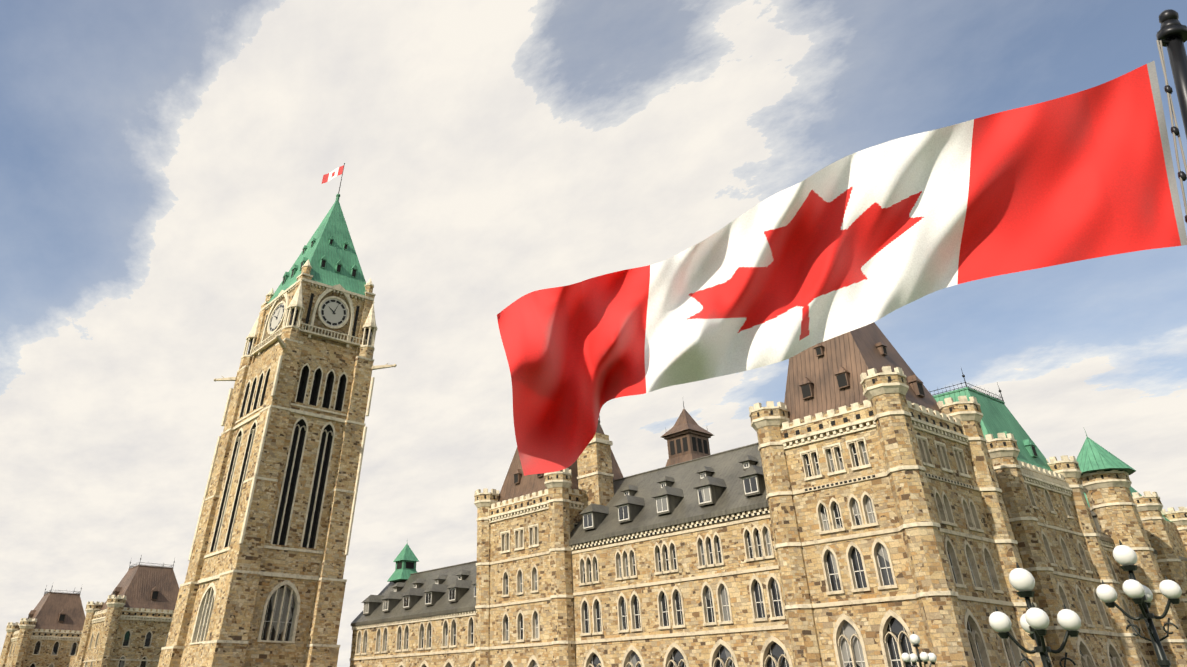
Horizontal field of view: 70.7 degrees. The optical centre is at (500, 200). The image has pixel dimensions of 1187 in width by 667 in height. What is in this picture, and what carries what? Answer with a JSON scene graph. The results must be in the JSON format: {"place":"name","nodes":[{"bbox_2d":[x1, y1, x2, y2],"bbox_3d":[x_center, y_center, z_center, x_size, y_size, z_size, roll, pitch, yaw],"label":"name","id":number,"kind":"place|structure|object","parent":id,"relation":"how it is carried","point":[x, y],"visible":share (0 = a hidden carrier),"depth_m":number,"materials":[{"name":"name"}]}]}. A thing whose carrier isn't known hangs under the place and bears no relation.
{"place":"outdoors","nodes":[
{"label":"outdoors","id":0,"kind":"place"},
{"bbox_2d":[350,615,475,666],"bbox_3d":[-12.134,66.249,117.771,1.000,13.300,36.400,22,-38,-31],"label":"link wall","id":1,"kind":"structure","parent":0,"point":[462,659],"depth_m":118.11,"materials":[{"name":"beige stone"}]},
{"bbox_2d":[349,615,475,666],"bbox_3d":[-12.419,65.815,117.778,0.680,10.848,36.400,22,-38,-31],"label":"window trim","id":2,"kind":"structure","parent":1,"relation":"attached to","point":[425,653],"depth_m":117.77,"materials":[{"name":"beige stone"}]},
{"bbox_2d":[352,610,475,629],"bbox_3d":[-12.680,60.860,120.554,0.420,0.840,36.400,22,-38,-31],"label":"cornice","id":3,"kind":"structure","parent":1,"relation":"attached to","point":[437,617],"depth_m":119.87,"materials":[{"name":"beige stone"}]},
{"bbox_2d":[351,561,476,625],"bbox_3d":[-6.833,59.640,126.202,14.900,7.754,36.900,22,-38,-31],"label":"link roof","id":4,"kind":"structure","parent":3,"relation":"on","point":[444,590],"depth_m":124.36,"materials":[{"name":"grey tile"}]},
{"bbox_2d":[387,544,418,581],"bbox_3d":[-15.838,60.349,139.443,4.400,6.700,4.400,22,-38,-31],"label":"roof cupola","id":5,"kind":"object","parent":4,"relation":"on","point":[406,560],"visible":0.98,"depth_m":138.08,"materials":[{"name":"green metal"}]},
{"bbox_2d":[0,0,1186,666],"label":"sky","id":6,"kind":"structure","parent":0,"point":[164,163],"materials":[{"name":"white"}]},
{"bbox_2d":[577,432,613,510],"bbox_3d":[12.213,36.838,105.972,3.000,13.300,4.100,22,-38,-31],"label":"pavilion chimney","id":7,"kind":"object","parent":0,"point":[595,474],"visible":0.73,"depth_m":105.96,"materials":[{"name":"beige stone"}]},
{"bbox_2d":[571,507,793,666],"bbox_3d":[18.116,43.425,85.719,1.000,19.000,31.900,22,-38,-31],"label":"wing wall","id":8,"kind":"structure","parent":0,"point":[746,647],"depth_m":85.37,"materials":[{"name":"beige stone"}]},
{"bbox_2d":[569,443,768,544],"bbox_3d":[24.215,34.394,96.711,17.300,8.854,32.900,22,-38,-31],"label":"wing roof","id":9,"kind":"structure","parent":8,"relation":"on","point":[727,482],"depth_m":93.38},
{"bbox_2d":[570,507,769,549],"bbox_3d":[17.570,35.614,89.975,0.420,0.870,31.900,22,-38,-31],"label":"wing cornice","id":10,"kind":"structure","parent":8,"relation":"attached to","point":[665,530],"depth_m":88.92,"materials":[{"name":"beige stone"}]},
{"bbox_2d":[571,514,792,666],"bbox_3d":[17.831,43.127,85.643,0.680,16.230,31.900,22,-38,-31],"label":"wing trim","id":11,"kind":"structure","parent":8,"relation":"attached to","point":[770,639],"depth_m":84.76,"materials":[{"name":"beige stone"}]},
{"bbox_2d":[929,369,1051,470],"bbox_3d":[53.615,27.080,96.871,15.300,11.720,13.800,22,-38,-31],"label":"roof","id":12,"kind":"structure","parent":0,"point":[998,417],"depth_m":93.66,"materials":[{"name":"green metal"}]},
{"bbox_3d":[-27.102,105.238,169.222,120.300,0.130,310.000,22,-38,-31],"label":"drive paving","id":13,"kind":"structure","parent":0,"visible":0},
{"bbox_2d":[5,641,15,666],"bbox_3d":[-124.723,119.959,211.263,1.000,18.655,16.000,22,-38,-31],"label":"wall","id":14,"kind":"structure","parent":13,"relation":"on","point":[9,660],"depth_m":215.26,"materials":[{"name":"stone"}]},
{"bbox_2d":[6,640,16,666],"bbox_3d":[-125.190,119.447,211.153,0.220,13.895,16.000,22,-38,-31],"label":"trim","id":15,"kind":"structure","parent":14,"relation":"attached to","point":[11,650],"depth_m":215.11,"materials":[{"name":"stone"}]},
{"bbox_2d":[0,618,36,666],"bbox_3d":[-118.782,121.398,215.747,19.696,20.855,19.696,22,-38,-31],"label":"corner turrets","id":16,"kind":"object","parent":13,"relation":"on","point":[25,626],"visible":0.54,"depth_m":209.36,"materials":[{"name":"stone"}]},
{"bbox_2d":[23,629,81,666],"bbox_3d":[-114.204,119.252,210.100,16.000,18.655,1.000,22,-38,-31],"label":"wall","id":17,"kind":"structure","parent":13,"relation":"on","point":[44,658],"depth_m":211.36,"materials":[{"name":"stone"}]},
{"bbox_2d":[29,637,79,666],"bbox_3d":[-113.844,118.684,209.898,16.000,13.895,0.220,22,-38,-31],"label":"trim","id":18,"kind":"structure","parent":17,"relation":"attached to","point":[74,640],"depth_m":212.04,"materials":[{"name":"stone"}]},
{"bbox_2d":[83,612,104,666],"bbox_3d":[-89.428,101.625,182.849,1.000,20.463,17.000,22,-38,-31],"label":"wall","id":19,"kind":"structure","parent":13,"relation":"on","point":[93,651],"depth_m":185.91,"materials":[{"name":"stone"}]},
{"bbox_2d":[83,620,104,666],"bbox_3d":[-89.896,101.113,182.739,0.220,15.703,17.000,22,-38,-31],"label":"trim","id":20,"kind":"structure","parent":19,"relation":"attached to","point":[87,660],"depth_m":185.60,"materials":[{"name":"stone"}]},
{"bbox_2d":[74,595,125,666],"bbox_3d":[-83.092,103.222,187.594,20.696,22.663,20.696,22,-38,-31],"label":"corner turrets","id":21,"kind":"object","parent":13,"relation":"on","point":[115,604],"visible":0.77,"depth_m":180.90,"materials":[{"name":"stone"}]},
{"bbox_2d":[110,607,173,666],"bbox_3d":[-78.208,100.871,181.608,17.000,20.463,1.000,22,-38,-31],"label":"wall","id":22,"kind":"structure","parent":13,"relation":"on","point":[139,629],"depth_m":182.28,"materials":[{"name":"stone"}]},
{"bbox_2d":[111,617,171,666],"bbox_3d":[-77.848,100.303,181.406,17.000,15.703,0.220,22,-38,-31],"label":"trim","id":23,"kind":"structure","parent":22,"relation":"attached to","point":[140,660],"depth_m":181.93,"materials":[{"name":"stone"}]},
{"bbox_2d":[180,348,274,666],"bbox_3d":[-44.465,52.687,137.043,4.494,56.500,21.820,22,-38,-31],"label":"tower wall","id":24,"kind":"structure","parent":13,"relation":"on","point":[214,565],"depth_m":139.20,"materials":[{"name":"beige stone"}]},
{"bbox_2d":[189,366,270,644],"bbox_3d":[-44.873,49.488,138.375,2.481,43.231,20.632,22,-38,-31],"label":"window trim","id":25,"kind":"structure","parent":24,"relation":"attached to","point":[212,585],"depth_m":138.02,"materials":[{"name":"beige stone"}]},
{"bbox_2d":[158,338,374,666],"bbox_3d":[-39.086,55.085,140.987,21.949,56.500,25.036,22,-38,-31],"label":"corner buttresses","id":26,"kind":"structure","parent":13,"relation":"on","point":[225,643],"depth_m":133.96,"materials":[{"name":"beige stone"}]},
{"bbox_2d":[214,335,396,380],"bbox_3d":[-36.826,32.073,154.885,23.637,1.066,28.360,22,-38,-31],"label":"gargoyles","id":27,"kind":"object","parent":26,"relation":"attached to","point":[281,343],"visible":0.77,"depth_m":151.74,"materials":[{"name":"beige stone"}]},
{"bbox_2d":[243,344,355,666],"bbox_3d":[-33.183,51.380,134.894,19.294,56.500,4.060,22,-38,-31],"label":"tower wall","id":28,"kind":"structure","parent":13,"relation":"on","point":[264,654],"depth_m":135.02,"materials":[{"name":"beige stone"}]},
{"bbox_2d":[257,363,347,642],"bbox_3d":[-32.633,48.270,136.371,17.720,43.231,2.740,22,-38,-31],"label":"window trim","id":29,"kind":"structure","parent":28,"relation":"attached to","point":[286,582],"depth_m":134.71,"materials":[{"name":"beige stone"}]},
{"bbox_2d":[255,285,363,360],"bbox_3d":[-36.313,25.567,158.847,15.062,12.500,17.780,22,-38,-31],"label":"trim","id":30,"kind":"structure","parent":28,"relation":"on","point":[356,302],"depth_m":152.76,"materials":[{"name":"beige stone"}]},
{"bbox_2d":[239,280,376,368],"bbox_3d":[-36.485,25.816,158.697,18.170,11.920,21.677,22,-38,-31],"label":"corner pinnacles","id":31,"kind":"object","parent":30,"relation":"attached to","point":[291,330],"visible":0.52,"depth_m":153.14,"materials":[{"name":"beige stone"}]},
{"bbox_2d":[249,259,375,363],"bbox_3d":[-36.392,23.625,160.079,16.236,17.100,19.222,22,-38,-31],"label":"tower clock","id":32,"kind":"object","parent":30,"relation":"attached to","point":[332,319],"visible":0.67,"depth_m":154.10,"materials":[{"name":"beige stone"}]},
{"bbox_2d":[268,163,365,302],"bbox_3d":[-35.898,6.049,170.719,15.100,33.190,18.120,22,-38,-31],"label":"tower roof","id":33,"kind":"structure","parent":30,"relation":"on","point":[329,252],"depth_m":162.77,"materials":[{"name":"green metal"}]},
{"bbox_2d":[749,366,1052,666],"bbox_3d":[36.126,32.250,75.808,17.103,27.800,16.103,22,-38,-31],"label":"corner turrets","id":34,"kind":"object","parent":13,"relation":"on","point":[884,393],"visible":0.83,"depth_m":72.50,"materials":[{"name":"stone"}]},
{"bbox_3d":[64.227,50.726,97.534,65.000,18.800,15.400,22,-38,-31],"label":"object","id":35,"kind":"object","parent":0,"visible":0},
{"bbox_2d":[1089,507,1186,560],"bbox_3d":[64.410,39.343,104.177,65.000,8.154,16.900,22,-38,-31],"label":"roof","id":36,"kind":"structure","parent":35,"relation":"on","point":[1104,537],"depth_m":100.92,"materials":[{"name":"metal"}]},
{"bbox_2d":[1164,520,1186,576],"bbox_3d":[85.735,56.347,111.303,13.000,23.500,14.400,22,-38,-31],"label":"wall","id":37,"kind":"structure","parent":35,"relation":"on","point":[1178,543],"depth_m":112.20,"materials":[{"name":"stone"}]},
{"bbox_2d":[1084,486,1172,522],"bbox_3d":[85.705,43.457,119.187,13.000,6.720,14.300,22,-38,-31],"label":"roof","id":38,"kind":"structure","parent":37,"relation":"on","point":[1132,490],"depth_m":116.68,"materials":[{"name":"metal"}]},
{"label":"lawn","id":39,"kind":"structure","parent":0,"visible":0},
{"bbox_2d":[68,656,75,666],"bbox_3d":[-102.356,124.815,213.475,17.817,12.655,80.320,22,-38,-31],"label":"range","id":40,"kind":"structure","parent":39,"relation":"on","point":[72,661],"depth_m":210.95,"materials":[{"name":"stone"}]},
{"bbox_2d":[490,491,552,666],"bbox_3d":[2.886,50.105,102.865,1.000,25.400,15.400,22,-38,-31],"label":"wall","id":41,"kind":"structure","parent":39,"relation":"on","point":[521,656],"depth_m":103.39,"materials":[{"name":"beige stone"}]},
{"bbox_2d":[500,523,538,553],"bbox_3d":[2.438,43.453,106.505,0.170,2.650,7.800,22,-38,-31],"label":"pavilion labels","id":42,"kind":"object","parent":41,"relation":"attached to","point":[520,548],"visible":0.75,"depth_m":106.37,"materials":[{"name":"beige stone"}]},
{"bbox_2d":[489,525,551,666],"bbox_3d":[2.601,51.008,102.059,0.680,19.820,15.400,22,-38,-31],"label":"window trim","id":43,"kind":"structure","parent":41,"relation":"attached to","point":[532,657],"depth_m":102.74,"materials":[{"name":"beige stone"}]},
{"bbox_2d":[488,488,583,522],"bbox_3d":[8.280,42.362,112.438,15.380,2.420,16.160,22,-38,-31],"label":"parapet","id":44,"kind":"structure","parent":41,"relation":"on","point":[527,505],"depth_m":107.41,"materials":[{"name":"beige stone"}]},
{"bbox_2d":[498,416,623,501],"bbox_3d":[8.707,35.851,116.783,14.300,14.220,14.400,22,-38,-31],"label":"pavilion roof","id":45,"kind":"structure","parent":41,"relation":"on","point":[517,483],"depth_m":113.05,"materials":[{"name":"brown metal"}]},
{"bbox_2d":[474,468,575,666],"bbox_3d":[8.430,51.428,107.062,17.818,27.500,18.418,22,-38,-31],"label":"corner turrets","id":46,"kind":"object","parent":39,"relation":"on","point":[558,484],"visible":0.62,"depth_m":102.13,"materials":[{"name":"beige stone"}]},
{"bbox_2d":[569,490,582,532],"bbox_3d":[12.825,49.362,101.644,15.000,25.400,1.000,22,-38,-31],"label":"wall","id":47,"kind":"structure","parent":39,"relation":"on","point":[575,516],"depth_m":103.79,"materials":[{"name":"brown stone"}]},
{"bbox_2d":[781,404,932,666],"bbox_3d":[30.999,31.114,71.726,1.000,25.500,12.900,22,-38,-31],"label":"corner wall","id":48,"kind":"structure","parent":39,"relation":"on","point":[866,618],"depth_m":71.82,"materials":[{"name":"stone"}]},
{"bbox_2d":[793,439,919,666],"bbox_3d":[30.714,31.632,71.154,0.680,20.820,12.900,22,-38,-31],"label":"corner trim","id":49,"kind":"structure","parent":48,"relation":"attached to","point":[859,636],"depth_m":71.38,"materials":[{"name":"stone"}]},
{"bbox_2d":[799,434,973,490],"bbox_3d":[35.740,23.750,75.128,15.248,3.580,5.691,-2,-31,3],"label":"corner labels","id":50,"kind":"object","parent":48,"relation":"attached to","point":[870,465],"visible":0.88,"depth_m":75.19,"materials":[{"name":"stone"}]},
{"bbox_2d":[901,632,936,666],"bbox_3d":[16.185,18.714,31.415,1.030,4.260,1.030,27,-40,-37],"label":"lamp","id":51,"kind":"object","parent":39,"relation":"on","point":[925,657],"visible":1,"depth_m":31.99,"materials":[{"name":"white glass"}]},
{"bbox_2d":[912,405,1028,666],"bbox_3d":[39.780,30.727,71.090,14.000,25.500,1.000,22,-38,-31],"label":"corner wall","id":52,"kind":"structure","parent":39,"relation":"on","point":[981,612],"depth_m":71.72,"materials":[{"name":"stone"}]},
{"bbox_2d":[917,437,1024,666],"bbox_3d":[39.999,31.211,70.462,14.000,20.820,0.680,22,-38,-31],"label":"corner trim","id":53,"kind":"structure","parent":52,"relation":"attached to","point":[972,635],"depth_m":70.69,"materials":[{"name":"stone"}]},
{"bbox_2d":[989,562,1080,666],"bbox_3d":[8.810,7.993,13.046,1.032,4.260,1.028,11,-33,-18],"label":"lamp","id":54,"kind":"object","parent":39,"relation":"on","point":[1034,622],"visible":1,"depth_m":13.51,"materials":[{"name":"white glass"}]},
{"bbox_2d":[1103,546,1153,666],"bbox_3d":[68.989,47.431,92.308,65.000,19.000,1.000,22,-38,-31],"label":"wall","id":55,"kind":"structure","parent":39,"relation":"on","point":[1143,649],"depth_m":94.86,"materials":[{"name":"stone"}]},
{"bbox_2d":[1101,540,1157,558],"bbox_3d":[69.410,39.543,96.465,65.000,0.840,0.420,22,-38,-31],"label":"stone ledge","id":56,"kind":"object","parent":55,"relation":"attached to","point":[1107,544],"depth_m":97.93,"materials":[{"name":"stone"}]},
{"bbox_2d":[1103,547,1186,666],"bbox_3d":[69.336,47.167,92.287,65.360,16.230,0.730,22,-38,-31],"label":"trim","id":57,"kind":"structure","parent":55,"relation":"attached to","point":[1122,598],"depth_m":94.44,"materials":[{"name":"stone"}]},
{"bbox_2d":[1076,429,1186,666],"bbox_3d":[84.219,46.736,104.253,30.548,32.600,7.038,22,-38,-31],"label":"turret","id":58,"kind":"object","parent":39,"relation":"on","point":[1136,523],"visible":0.83,"depth_m":100.82,"materials":[{"name":"stone"}]},
{"bbox_2d":[1096,540,1181,666],"bbox_3d":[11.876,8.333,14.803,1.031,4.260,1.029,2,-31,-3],"label":"lamp","id":59,"kind":"object","parent":39,"relation":"on","point":[1140,594],"visible":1,"depth_m":15.14,"materials":[{"name":"white glass"}]},
{"bbox_2d":[1156,9,1186,222],"bbox_3d":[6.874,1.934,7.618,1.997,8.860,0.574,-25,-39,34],"label":"flagpole","id":60,"kind":"object","parent":39,"relation":"on","point":[1171,35],"visible":1,"depth_m":9.07,"materials":[{"name":"black metal"}]},
{"bbox_2d":[497,61,1186,475],"bbox_3d":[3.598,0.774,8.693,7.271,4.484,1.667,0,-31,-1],"label":"canadian flag","id":61,"kind":"object","parent":60,"relation":"attached to","point":[859,239],"visible":1,"depth_m":8.94,"materials":[{"name":"red fabric"}]},
{"bbox_3d":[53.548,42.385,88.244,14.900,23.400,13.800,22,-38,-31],"label":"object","id":62,"kind":"object","parent":39,"relation":"on","visible":0},
{"bbox_2d":[1022,465,1127,666],"bbox_3d":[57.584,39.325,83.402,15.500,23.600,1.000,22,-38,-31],"label":"wall","id":63,"kind":"structure","parent":62,"relation":"attached to","point":[1096,644],"depth_m":84.33,"materials":[{"name":"beige stone"}]},
{"bbox_2d":[1017,460,1071,496],"bbox_3d":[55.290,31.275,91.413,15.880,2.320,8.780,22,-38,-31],"label":"parapet","id":64,"kind":"structure","parent":63,"relation":"on","point":[1045,484],"depth_m":88.81,"materials":[{"name":"beige stone"}]},
{"bbox_2d":[985,433,1144,666],"bbox_3d":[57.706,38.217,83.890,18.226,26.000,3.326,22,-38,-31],"label":"turrets","id":65,"kind":"object","parent":63,"relation":"attached to","point":[1003,451],"visible":0.67,"depth_m":83.25,"materials":[{"name":"beige stone"}]},
{"bbox_2d":[1020,468,1124,666],"bbox_3d":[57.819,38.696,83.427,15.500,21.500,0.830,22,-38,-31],"label":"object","id":66,"kind":"structure","parent":63,"relation":"attached to","point":[1113,661],"depth_m":83.78,"materials":[{"name":"beige stone"}]},
{"bbox_3d":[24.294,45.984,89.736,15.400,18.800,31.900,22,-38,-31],"label":"wing","id":67,"kind":"object","parent":39,"relation":"on","visible":0},
{"bbox_2d":[661,402,713,466],"bbox_3d":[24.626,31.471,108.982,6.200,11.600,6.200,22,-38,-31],"label":"cupola","id":68,"kind":"object","parent":67,"relation":"on","point":[686,436],"visible":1,"depth_m":107.55,"materials":[{"name":"brown metal"}]},
{"bbox_3d":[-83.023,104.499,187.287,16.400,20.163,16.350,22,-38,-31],"label":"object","id":69,"kind":"object","parent":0,"visible":0},
{"bbox_2d":[92,607,173,623],"bbox_3d":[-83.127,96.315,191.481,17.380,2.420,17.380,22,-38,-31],"label":"parapet","id":70,"kind":"structure","parent":69,"relation":"on","point":[137,614],"depth_m":185.75,"materials":[{"name":"stone"}]},
{"bbox_2d":[100,555,178,610],"bbox_3d":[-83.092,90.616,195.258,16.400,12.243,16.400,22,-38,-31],"label":"roof","id":71,"kind":"structure","parent":69,"relation":"on","point":[147,586],"depth_m":190.73,"materials":[{"name":"brown metal"}]},
{"bbox_3d":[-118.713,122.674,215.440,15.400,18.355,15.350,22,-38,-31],"label":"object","id":72,"kind":"object","parent":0,"visible":0},
{"bbox_2d":[11,629,81,641],"bbox_3d":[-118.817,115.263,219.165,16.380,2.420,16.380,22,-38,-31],"label":"parapet","id":73,"kind":"structure","parent":72,"relation":"on","point":[57,634],"depth_m":213.96,"materials":[{"name":"stone"}]},
{"bbox_2d":[18,585,85,630],"bbox_3d":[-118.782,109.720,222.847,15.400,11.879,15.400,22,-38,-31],"label":"roof","id":74,"kind":"structure","parent":72,"relation":"on","point":[59,611],"depth_m":218.56,"materials":[{"name":"brown metal"}]},
{"bbox_3d":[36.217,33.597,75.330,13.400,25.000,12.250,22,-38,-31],"label":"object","id":75,"kind":"object","parent":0,"visible":0},
{"bbox_2d":[784,322,941,422],"bbox_3d":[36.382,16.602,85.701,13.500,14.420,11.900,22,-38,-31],"label":"corner roof","id":76,"kind":"structure","parent":75,"relation":"on","point":[824,376],"depth_m":81.76,"materials":[{"name":"brown metal"}]},
{"bbox_2d":[780,399,968,449],"bbox_3d":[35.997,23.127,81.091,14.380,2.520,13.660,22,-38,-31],"label":"parapet","id":77,"kind":"structure","parent":75,"relation":"on","point":[930,422],"depth_m":77.11,"materials":[{"name":"stone"}]}
]}

